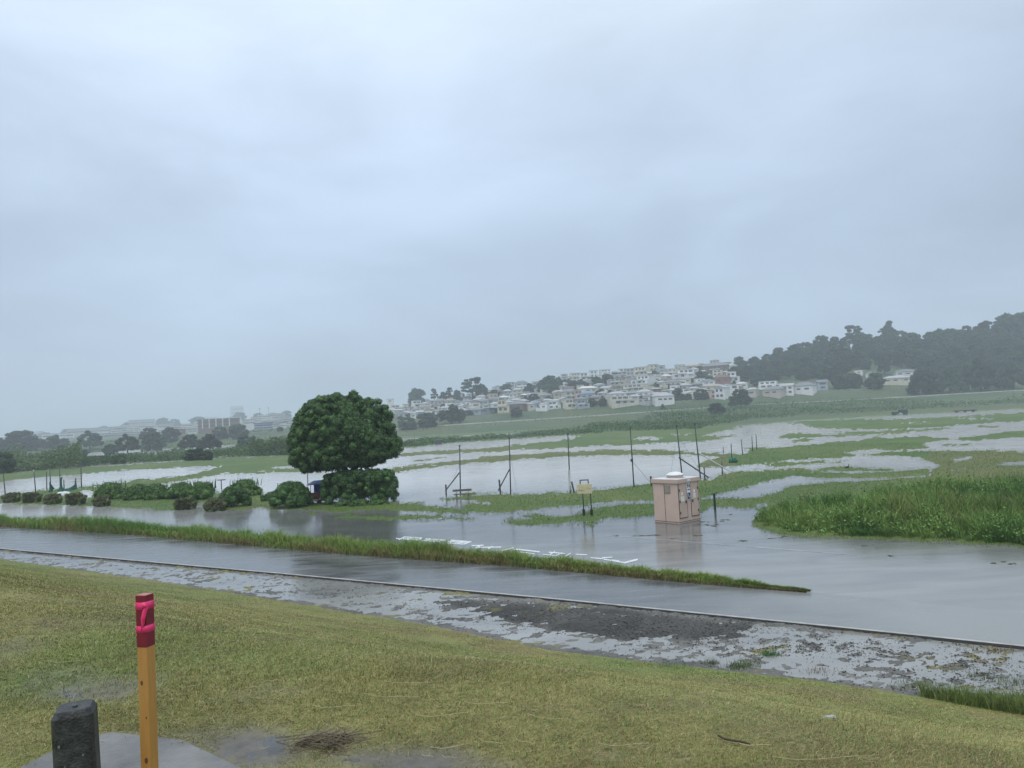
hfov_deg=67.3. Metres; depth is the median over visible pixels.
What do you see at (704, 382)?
house
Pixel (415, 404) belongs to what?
house
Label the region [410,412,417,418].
house
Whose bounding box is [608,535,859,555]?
road edge line
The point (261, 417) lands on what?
town building
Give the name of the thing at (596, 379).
tree
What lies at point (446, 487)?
net pole
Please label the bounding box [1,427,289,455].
river scrub
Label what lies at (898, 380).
house
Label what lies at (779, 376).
tree
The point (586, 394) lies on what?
house
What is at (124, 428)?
town building
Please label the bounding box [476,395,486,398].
house
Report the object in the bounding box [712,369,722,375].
house
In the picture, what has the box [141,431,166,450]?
tree
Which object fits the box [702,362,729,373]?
house
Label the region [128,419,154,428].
town building
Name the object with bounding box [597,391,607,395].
house
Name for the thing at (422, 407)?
house
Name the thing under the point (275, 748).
puddle water
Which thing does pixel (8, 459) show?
tree
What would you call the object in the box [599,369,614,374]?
house
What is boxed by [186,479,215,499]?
loose shrub
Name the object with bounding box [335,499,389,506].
shrub
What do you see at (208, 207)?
sky
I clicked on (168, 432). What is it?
tree
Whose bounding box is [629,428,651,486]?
net pole
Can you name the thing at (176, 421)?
tree
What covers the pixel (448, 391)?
tree
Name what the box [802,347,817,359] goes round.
tree
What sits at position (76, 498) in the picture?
clipped bush
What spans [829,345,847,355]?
tree
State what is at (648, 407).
levee scrub
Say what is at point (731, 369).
tree
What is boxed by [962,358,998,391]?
tree
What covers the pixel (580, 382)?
tree
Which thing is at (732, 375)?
house
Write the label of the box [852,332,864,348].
tree
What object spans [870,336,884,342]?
tree
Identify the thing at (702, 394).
tree
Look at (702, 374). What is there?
tree
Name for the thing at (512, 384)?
house
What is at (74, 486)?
practice net
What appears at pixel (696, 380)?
house
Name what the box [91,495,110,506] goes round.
clipped bush
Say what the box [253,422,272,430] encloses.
sheeted building
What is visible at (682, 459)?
net pole
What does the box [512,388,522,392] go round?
house
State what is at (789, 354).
tree
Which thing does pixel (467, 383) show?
tree
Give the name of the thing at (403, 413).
house
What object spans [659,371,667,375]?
house
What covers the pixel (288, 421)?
town building
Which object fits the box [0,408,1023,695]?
flood water
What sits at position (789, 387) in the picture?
house
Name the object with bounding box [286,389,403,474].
round tree
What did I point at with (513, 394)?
house
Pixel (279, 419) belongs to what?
town building
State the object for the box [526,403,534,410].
house
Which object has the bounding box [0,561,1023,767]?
lawn grass
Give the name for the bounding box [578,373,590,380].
house
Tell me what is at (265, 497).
shrub
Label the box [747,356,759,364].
tree
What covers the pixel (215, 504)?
clipped bush
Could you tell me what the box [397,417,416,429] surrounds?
tree
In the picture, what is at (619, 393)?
house
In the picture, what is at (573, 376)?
house
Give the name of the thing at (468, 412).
tree
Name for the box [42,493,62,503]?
clipped bush
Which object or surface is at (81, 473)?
net pole
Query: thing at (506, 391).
house
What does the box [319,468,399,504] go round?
clipped hedge
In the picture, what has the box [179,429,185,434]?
town building
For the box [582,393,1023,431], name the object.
bank scrub
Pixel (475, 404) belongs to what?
house
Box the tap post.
[711,491,717,510]
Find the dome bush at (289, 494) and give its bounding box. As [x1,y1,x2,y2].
[268,481,313,508]
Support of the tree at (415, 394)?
on the ground at (240, 744)
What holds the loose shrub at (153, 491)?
on the ground at (240, 744)
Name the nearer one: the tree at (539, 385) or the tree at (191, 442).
the tree at (191, 442)
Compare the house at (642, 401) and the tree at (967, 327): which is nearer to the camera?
the house at (642, 401)
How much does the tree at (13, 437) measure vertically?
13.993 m
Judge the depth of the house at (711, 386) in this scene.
471.50 m
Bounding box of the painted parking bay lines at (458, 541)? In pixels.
[396,536,637,562]
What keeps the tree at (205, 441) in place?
on the ground at (240, 744)
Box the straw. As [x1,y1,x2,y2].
[10,658,988,762]
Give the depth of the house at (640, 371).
581.17 m
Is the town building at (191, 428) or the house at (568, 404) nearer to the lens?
the house at (568, 404)
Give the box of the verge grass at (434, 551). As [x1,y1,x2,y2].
[0,512,811,591]
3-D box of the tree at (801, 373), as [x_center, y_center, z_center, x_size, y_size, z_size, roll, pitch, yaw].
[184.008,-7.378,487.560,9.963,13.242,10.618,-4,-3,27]
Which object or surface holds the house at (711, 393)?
on the ground at (240, 744)
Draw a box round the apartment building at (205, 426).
[197,417,239,433]
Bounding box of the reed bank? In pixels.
[247,435,287,454]
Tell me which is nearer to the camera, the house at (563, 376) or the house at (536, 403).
the house at (536, 403)
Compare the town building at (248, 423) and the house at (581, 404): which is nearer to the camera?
the house at (581, 404)
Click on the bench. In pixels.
(457, 490)
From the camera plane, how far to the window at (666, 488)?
37.97 m
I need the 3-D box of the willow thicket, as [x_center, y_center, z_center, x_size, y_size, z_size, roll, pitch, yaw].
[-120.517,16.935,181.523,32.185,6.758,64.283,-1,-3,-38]
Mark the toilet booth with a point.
(676, 497)
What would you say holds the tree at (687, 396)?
on the ground at (240, 744)
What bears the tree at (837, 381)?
on the ground at (240, 744)
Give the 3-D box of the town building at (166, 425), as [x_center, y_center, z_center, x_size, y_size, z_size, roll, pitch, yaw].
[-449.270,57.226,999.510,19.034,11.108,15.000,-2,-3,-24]
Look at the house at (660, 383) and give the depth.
502.06 m
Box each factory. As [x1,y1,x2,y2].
[41,433,73,439]
[66,427,115,436]
[100,432,139,436]
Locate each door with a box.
[678,483,687,518]
[690,481,699,515]
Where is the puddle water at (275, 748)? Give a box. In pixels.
[62,691,379,763]
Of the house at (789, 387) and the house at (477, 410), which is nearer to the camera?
the house at (789, 387)
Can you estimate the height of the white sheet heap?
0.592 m
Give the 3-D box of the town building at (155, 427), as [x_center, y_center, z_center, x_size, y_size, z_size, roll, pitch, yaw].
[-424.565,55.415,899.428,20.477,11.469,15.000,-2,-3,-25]
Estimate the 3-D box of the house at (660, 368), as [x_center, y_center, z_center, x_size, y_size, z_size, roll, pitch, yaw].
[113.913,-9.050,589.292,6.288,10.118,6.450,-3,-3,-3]
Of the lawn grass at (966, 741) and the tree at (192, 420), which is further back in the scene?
the tree at (192, 420)
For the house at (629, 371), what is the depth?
601.14 m
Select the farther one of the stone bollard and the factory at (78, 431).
the factory at (78, 431)
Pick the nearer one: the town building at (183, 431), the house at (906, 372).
the house at (906, 372)
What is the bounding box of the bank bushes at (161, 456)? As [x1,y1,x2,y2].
[77,445,289,466]
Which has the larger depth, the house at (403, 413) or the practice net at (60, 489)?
the house at (403, 413)
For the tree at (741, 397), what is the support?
on the ground at (240, 744)
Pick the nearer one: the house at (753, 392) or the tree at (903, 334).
the house at (753, 392)
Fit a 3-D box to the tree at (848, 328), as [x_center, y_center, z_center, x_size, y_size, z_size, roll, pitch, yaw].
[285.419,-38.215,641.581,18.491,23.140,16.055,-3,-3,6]
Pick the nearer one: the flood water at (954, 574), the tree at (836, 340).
the flood water at (954, 574)
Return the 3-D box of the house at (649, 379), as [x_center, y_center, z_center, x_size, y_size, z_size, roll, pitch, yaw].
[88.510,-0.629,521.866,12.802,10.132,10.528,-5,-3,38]
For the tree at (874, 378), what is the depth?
431.65 m
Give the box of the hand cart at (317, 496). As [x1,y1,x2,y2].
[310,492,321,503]
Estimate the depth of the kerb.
22.06 m
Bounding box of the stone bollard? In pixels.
[51,699,100,767]
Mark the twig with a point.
(727, 739)
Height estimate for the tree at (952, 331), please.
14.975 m
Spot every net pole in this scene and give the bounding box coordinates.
[80,459,81,487]
[445,445,460,495]
[498,438,516,493]
[567,433,576,492]
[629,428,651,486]
[671,425,709,477]
[693,423,729,477]
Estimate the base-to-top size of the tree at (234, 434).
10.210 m
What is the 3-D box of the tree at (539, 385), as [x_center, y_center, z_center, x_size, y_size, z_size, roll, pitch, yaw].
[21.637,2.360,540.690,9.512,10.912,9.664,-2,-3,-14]
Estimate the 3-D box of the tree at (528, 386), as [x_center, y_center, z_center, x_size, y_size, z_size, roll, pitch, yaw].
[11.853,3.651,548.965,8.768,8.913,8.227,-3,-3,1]
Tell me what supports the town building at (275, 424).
on the ground at (240, 744)
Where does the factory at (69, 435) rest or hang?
on the ground at (240, 744)
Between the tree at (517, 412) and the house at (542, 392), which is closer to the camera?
the tree at (517, 412)
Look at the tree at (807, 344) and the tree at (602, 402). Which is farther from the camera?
the tree at (807, 344)
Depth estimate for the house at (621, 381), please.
525.97 m
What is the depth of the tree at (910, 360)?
497.35 m
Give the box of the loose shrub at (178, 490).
[163,479,195,499]
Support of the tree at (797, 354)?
on the ground at (240, 744)
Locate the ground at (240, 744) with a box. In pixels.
[0,338,1023,767]
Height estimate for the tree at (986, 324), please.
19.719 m
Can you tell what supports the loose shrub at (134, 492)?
on the ground at (240, 744)
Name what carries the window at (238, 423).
in the apartment building at (205, 426)
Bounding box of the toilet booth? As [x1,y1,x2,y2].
[651,472,699,523]
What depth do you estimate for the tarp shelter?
57.94 m
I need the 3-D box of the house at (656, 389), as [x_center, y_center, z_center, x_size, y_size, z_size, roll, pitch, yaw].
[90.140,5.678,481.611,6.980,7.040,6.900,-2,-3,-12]
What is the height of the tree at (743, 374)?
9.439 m
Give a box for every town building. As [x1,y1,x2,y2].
[111,429,122,432]
[112,426,126,431]
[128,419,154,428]
[139,426,158,431]
[158,423,173,427]
[169,425,180,428]
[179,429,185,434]
[181,423,193,428]
[187,427,195,430]
[187,431,197,434]
[230,406,243,416]
[244,419,254,429]
[257,415,268,419]
[269,413,284,419]
[272,422,278,428]
[275,417,288,420]
[279,422,286,427]
[282,419,293,424]
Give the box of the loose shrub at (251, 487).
[230,477,262,495]
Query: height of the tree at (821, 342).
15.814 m
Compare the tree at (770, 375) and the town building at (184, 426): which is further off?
the town building at (184, 426)
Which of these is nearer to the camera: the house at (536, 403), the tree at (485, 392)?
the house at (536, 403)
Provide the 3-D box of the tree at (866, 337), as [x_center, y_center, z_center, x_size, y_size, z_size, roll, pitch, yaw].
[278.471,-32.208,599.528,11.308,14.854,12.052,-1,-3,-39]
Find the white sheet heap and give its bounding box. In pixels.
[58,491,69,495]
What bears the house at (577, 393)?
on the ground at (240, 744)
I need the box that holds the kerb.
[0,548,1023,648]
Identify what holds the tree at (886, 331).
on the ground at (240, 744)
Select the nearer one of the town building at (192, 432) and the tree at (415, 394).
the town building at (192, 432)
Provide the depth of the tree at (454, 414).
411.92 m
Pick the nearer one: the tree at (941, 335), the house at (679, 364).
the tree at (941, 335)
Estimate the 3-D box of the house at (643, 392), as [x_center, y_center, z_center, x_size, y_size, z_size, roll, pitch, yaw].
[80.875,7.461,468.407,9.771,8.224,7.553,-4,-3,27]
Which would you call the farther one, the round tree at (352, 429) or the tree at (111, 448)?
the tree at (111, 448)
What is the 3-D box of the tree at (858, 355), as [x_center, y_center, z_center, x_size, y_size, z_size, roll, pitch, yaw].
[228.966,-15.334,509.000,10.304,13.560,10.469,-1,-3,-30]
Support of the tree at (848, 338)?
on the ground at (240, 744)
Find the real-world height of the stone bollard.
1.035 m
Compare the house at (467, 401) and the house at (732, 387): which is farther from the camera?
the house at (467, 401)
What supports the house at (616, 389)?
on the ground at (240, 744)
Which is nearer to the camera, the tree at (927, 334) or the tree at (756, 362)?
the tree at (756, 362)
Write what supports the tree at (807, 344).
on the ground at (240, 744)
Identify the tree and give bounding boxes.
[0,430,42,452]
[0,451,16,473]
[34,435,70,450]
[75,430,103,450]
[75,449,90,454]
[101,444,118,454]
[109,455,126,463]
[114,434,140,452]
[138,427,156,439]
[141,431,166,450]
[155,417,168,424]
[157,427,181,442]
[168,419,180,425]
[177,434,200,448]
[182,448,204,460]
[188,417,204,424]
[198,433,222,449]
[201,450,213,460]
[212,426,228,438]
[228,423,248,439]
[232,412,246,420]
[235,435,250,447]
[282,410,291,417]
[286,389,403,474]
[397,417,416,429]
[408,388,425,406]
[416,413,438,426]
[430,388,437,399]
[437,404,465,423]
[438,392,446,399]
[445,387,453,398]
[453,389,460,399]
[460,377,484,399]
[464,410,473,415]
[475,383,487,395]
[486,389,500,395]
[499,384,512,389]
[510,407,522,416]
[523,383,534,390]
[527,393,538,400]
[536,380,545,391]
[540,375,559,393]
[555,376,562,385]
[567,380,576,385]
[576,379,585,384]
[587,398,595,406]
[591,376,601,385]
[598,398,606,406]
[601,373,613,383]
[672,387,683,400]
[685,394,691,399]
[693,389,709,399]
[695,371,708,377]
[707,403,725,413]
[727,367,739,371]
[728,389,752,406]
[733,361,741,366]
[734,356,744,361]
[736,369,750,380]
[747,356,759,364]
[750,376,759,385]
[752,360,759,365]
[757,377,767,383]
[761,354,769,360]
[766,372,777,380]
[767,353,782,365]
[772,347,786,355]
[773,372,781,380]
[785,344,799,351]
[785,350,794,362]
[791,348,803,361]
[794,362,809,379]
[798,342,812,353]
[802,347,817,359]
[809,365,817,378]
[812,335,828,349]
[813,345,824,357]
[816,363,831,378]
[817,338,827,350]
[825,341,835,351]
[827,336,842,347]
[827,366,840,380]
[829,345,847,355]
[831,375,848,388]
[832,361,852,374]
[840,334,854,349]
[843,325,863,338]
[843,373,853,387]
[850,351,865,367]
[850,373,863,388]
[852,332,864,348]
[860,334,872,342]
[860,357,871,369]
[863,372,885,388]
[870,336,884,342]
[877,327,894,337]
[877,358,890,373]
[879,320,896,335]
[895,330,907,340]
[904,353,918,368]
[906,368,942,394]
[907,333,921,339]
[908,338,924,347]
[913,366,926,377]
[922,331,931,338]
[930,328,953,347]
[934,368,968,393]
[945,328,957,334]
[952,332,966,343]
[960,325,972,332]
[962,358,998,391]
[972,326,979,332]
[974,320,997,333]
[991,312,1023,333]
[995,361,1023,389]
[1010,312,1023,332]
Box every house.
[387,399,393,407]
[391,405,402,408]
[394,409,404,414]
[397,411,412,416]
[404,407,412,411]
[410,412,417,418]
[411,400,420,407]
[419,404,432,409]
[433,398,444,404]
[444,398,455,403]
[444,402,454,406]
[458,404,469,408]
[460,399,472,406]
[466,407,483,414]
[470,402,479,407]
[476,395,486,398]
[478,398,489,405]
[481,408,494,414]
[487,393,497,398]
[488,398,496,403]
[490,402,497,407]
[497,399,509,413]
[498,396,509,400]
[503,389,511,394]
[506,382,514,388]
[507,400,526,411]
[509,392,517,398]
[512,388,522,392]
[515,380,526,387]
[516,395,524,399]
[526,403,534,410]
[529,401,540,409]
[531,379,541,384]
[535,404,549,410]
[540,389,549,394]
[540,394,551,399]
[542,398,552,403]
[547,401,560,408]
[551,391,560,398]
[561,374,567,379]
[561,389,574,399]
[562,386,573,389]
[562,399,576,409]
[567,373,578,380]
[573,390,581,398]
[574,397,585,401]
[574,400,589,408]
[576,386,598,392]
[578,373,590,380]
[580,391,594,399]
[589,370,596,376]
[590,395,601,400]
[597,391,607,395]
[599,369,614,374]
[600,386,612,391]
[605,395,638,408]
[606,391,626,395]
[609,377,630,385]
[612,386,621,391]
[613,374,620,377]
[615,368,626,373]
[625,383,653,391]
[626,368,634,374]
[629,394,638,398]
[631,375,653,384]
[634,366,652,376]
[636,389,652,395]
[638,397,651,405]
[642,394,651,399]
[647,364,657,369]
[649,387,662,391]
[651,392,674,405]
[654,376,660,382]
[656,365,664,371]
[657,380,663,386]
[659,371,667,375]
[661,374,672,379]
[662,380,680,387]
[665,367,675,372]
[670,384,679,388]
[672,369,693,378]
[674,363,685,366]
[680,383,691,389]
[686,364,699,368]
[688,387,698,391]
[689,374,699,377]
[691,382,701,387]
[693,378,704,382]
[700,379,715,385]
[701,384,721,391]
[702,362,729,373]
[708,390,714,398]
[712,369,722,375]
[713,374,730,384]
[714,385,729,399]
[726,371,739,382]
[726,384,738,395]
[736,382,747,388]
[746,387,758,397]
[758,381,783,389]
[762,386,785,398]
[780,383,794,395]
[794,382,816,395]
[816,379,827,390]
[852,370,862,375]
[883,375,909,384]
[892,369,913,375]
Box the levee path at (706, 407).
[396,390,1023,428]
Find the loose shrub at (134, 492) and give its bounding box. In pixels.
[121,483,147,500]
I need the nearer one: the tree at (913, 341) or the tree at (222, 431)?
the tree at (222, 431)
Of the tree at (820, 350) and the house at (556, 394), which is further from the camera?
the tree at (820, 350)
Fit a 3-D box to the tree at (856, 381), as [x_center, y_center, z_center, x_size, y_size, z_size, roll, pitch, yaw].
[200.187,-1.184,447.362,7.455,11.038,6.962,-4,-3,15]
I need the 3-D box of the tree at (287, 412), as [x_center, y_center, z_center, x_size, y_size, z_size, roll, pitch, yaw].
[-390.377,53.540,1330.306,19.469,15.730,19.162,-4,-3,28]
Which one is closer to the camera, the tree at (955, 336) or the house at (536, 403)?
the house at (536, 403)
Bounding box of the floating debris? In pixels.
[613,514,1014,564]
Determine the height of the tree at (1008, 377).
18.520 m
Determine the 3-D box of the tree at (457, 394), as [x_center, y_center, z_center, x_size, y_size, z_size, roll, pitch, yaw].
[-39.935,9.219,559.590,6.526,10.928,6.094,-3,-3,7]
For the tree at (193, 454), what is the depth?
173.21 m
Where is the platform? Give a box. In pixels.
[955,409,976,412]
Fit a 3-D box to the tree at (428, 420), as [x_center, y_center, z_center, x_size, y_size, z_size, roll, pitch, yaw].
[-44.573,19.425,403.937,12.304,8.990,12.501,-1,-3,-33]
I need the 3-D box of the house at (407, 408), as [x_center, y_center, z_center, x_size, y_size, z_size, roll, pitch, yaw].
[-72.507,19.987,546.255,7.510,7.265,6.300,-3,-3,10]
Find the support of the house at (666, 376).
on the ground at (240, 744)
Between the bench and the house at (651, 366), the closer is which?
the bench
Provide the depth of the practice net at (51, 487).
86.83 m
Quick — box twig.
[717,734,749,744]
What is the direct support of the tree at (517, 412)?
on the ground at (240, 744)
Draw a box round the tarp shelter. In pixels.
[306,480,323,500]
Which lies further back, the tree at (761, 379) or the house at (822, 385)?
the tree at (761, 379)
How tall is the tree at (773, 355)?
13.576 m
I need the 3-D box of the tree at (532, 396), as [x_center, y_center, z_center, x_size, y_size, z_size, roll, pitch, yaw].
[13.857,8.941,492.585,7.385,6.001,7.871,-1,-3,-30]
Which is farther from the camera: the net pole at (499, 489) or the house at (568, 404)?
the house at (568, 404)
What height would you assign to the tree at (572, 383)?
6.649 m
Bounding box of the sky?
[0,0,1023,437]
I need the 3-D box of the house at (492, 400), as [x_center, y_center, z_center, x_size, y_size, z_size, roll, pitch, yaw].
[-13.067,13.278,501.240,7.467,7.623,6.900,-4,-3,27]
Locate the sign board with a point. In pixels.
(582, 489)
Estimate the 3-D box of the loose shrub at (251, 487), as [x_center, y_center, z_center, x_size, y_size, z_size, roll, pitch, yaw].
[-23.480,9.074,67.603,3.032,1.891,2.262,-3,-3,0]
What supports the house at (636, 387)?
on the ground at (240, 744)
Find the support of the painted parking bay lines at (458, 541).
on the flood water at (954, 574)
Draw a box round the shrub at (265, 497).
[260,492,270,500]
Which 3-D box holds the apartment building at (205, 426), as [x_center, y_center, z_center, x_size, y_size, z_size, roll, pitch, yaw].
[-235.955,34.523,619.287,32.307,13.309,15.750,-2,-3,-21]
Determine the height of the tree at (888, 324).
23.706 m
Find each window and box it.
[199,420,237,422]
[199,423,238,426]
[664,486,669,492]
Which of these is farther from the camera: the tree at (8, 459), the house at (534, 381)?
the house at (534, 381)
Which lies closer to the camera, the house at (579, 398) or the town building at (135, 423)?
the house at (579, 398)
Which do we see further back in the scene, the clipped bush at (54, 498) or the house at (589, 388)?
the house at (589, 388)
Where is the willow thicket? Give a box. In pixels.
[0,440,82,471]
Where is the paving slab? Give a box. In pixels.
[20,732,239,767]
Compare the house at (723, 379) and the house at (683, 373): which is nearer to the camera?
the house at (723, 379)
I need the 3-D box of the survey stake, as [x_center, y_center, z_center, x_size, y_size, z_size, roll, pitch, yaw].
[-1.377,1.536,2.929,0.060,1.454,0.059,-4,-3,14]
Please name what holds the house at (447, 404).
on the ground at (240, 744)
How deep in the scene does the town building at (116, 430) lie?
932.40 m
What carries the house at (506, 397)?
on the ground at (240, 744)
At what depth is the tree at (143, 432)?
427.30 m
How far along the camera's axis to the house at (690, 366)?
593.66 m
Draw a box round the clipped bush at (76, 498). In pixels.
[65,492,87,504]
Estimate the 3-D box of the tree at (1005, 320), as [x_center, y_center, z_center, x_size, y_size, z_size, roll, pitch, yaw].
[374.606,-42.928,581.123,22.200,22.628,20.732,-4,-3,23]
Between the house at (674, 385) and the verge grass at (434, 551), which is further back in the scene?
the house at (674, 385)
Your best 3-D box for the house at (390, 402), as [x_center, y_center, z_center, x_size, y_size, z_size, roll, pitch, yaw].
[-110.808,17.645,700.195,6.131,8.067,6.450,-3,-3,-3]
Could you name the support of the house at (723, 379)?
on the ground at (240, 744)
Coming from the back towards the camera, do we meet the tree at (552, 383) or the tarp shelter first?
the tree at (552, 383)
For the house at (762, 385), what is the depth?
466.50 m
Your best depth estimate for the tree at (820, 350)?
575.45 m
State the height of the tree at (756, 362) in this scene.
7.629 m
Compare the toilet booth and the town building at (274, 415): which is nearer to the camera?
the toilet booth
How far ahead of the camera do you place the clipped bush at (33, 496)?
72.55 m
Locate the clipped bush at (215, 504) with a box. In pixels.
[202,498,226,511]
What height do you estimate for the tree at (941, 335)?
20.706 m
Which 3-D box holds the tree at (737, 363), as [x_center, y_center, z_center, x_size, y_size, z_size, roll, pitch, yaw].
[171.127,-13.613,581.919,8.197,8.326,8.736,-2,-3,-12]
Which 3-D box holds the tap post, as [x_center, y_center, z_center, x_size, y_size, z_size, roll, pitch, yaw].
[10.980,6.384,41.660,0.412,1.098,0.100,-3,-3,-6]
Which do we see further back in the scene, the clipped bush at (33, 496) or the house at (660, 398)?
the house at (660, 398)
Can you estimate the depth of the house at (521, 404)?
447.28 m
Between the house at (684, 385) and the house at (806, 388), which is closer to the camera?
the house at (806, 388)
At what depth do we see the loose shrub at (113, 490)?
71.05 m
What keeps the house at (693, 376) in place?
on the ground at (240, 744)
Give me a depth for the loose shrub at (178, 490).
67.59 m
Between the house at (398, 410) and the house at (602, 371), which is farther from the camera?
the house at (602, 371)
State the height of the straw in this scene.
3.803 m
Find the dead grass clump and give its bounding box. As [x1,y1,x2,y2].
[275,716,382,755]
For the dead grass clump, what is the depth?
4.28 m
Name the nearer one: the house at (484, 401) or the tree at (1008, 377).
the tree at (1008, 377)
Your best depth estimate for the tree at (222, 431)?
419.35 m
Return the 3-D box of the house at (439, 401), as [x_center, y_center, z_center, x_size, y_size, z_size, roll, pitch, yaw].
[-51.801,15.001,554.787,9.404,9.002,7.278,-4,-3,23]
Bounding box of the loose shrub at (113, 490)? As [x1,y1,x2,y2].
[92,480,125,498]
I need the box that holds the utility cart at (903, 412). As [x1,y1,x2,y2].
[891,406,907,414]
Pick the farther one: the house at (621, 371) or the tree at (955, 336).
the house at (621, 371)
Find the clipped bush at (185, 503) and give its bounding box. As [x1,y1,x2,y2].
[172,497,197,509]
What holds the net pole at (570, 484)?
on the ground at (240, 744)
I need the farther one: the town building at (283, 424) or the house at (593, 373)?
the house at (593, 373)
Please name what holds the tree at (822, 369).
on the ground at (240, 744)
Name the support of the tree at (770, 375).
on the ground at (240, 744)
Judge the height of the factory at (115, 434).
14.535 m
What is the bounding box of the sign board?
[577,479,592,515]
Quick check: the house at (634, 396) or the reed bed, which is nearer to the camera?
the reed bed
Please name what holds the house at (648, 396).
on the ground at (240, 744)
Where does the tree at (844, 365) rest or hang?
on the ground at (240, 744)
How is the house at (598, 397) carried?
on the ground at (240, 744)
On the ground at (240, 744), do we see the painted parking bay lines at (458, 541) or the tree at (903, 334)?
the tree at (903, 334)
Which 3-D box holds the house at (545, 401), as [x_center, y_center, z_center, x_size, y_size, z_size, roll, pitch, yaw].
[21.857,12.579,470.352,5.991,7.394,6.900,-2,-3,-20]
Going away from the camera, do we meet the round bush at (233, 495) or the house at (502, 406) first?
the round bush at (233, 495)
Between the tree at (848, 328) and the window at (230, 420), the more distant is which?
the tree at (848, 328)
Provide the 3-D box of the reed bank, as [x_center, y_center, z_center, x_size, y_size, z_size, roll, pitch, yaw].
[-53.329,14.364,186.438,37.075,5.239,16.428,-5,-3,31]
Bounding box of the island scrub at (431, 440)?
[402,425,602,446]
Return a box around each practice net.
[49,482,54,491]
[57,477,63,491]
[69,478,76,488]
[728,456,737,462]
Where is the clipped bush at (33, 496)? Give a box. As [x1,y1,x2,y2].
[21,491,42,502]
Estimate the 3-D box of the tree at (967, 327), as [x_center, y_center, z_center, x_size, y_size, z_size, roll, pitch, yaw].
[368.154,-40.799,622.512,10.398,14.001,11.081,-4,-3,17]
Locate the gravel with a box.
[4,553,1023,692]
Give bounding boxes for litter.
[822,714,835,718]
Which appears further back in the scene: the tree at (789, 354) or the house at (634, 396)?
the tree at (789, 354)
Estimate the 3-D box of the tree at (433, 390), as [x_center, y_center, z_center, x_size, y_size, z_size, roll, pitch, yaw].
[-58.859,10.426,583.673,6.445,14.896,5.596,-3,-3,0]
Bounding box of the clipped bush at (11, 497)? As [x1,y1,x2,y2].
[1,492,20,502]
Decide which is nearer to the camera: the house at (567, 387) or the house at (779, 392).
the house at (779, 392)
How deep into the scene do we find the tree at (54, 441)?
395.53 m
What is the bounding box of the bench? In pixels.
[453,489,471,499]
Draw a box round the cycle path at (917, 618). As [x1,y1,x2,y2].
[0,527,1023,644]
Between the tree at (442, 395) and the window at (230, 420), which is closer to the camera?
the tree at (442, 395)
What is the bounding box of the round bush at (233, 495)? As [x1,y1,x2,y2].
[218,485,251,505]
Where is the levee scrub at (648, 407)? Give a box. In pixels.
[391,347,1023,431]
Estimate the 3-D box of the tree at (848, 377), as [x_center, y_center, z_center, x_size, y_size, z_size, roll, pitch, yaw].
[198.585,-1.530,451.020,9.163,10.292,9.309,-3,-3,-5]
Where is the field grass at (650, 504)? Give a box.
[0,443,1023,548]
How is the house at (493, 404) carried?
on the ground at (240, 744)
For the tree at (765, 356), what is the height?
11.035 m
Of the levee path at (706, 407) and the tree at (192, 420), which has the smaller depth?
the levee path at (706, 407)
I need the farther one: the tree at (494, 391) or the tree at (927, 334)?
the tree at (927, 334)
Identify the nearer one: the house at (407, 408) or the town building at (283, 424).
the house at (407, 408)
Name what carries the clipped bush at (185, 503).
on the ground at (240, 744)
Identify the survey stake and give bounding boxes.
[135,593,158,767]
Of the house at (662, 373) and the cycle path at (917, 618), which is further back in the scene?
the house at (662, 373)
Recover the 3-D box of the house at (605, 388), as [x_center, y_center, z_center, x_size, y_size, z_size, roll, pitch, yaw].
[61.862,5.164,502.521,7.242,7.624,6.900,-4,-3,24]
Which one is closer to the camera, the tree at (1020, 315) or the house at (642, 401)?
the house at (642, 401)
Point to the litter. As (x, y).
(831, 715)
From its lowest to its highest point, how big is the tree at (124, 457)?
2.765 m
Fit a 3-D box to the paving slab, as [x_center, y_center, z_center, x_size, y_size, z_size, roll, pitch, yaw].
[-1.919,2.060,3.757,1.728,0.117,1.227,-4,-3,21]
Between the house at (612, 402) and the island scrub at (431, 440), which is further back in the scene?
the house at (612, 402)
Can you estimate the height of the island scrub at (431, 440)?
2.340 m
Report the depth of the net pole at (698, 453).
62.27 m
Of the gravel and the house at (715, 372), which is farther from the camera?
the house at (715, 372)
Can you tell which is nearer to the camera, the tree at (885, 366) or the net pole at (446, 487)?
the net pole at (446, 487)
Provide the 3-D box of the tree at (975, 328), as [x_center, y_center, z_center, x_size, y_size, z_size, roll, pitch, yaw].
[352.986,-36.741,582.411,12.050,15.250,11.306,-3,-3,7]
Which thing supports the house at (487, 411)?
on the ground at (240, 744)
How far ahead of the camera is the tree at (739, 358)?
617.32 m
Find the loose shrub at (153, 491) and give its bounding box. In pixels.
[141,483,166,499]
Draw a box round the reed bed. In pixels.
[751,467,1023,544]
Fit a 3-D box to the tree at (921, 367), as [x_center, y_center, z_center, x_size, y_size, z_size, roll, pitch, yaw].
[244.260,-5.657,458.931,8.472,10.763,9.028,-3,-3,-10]
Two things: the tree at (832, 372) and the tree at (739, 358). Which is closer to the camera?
the tree at (832, 372)
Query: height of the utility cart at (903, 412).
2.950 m

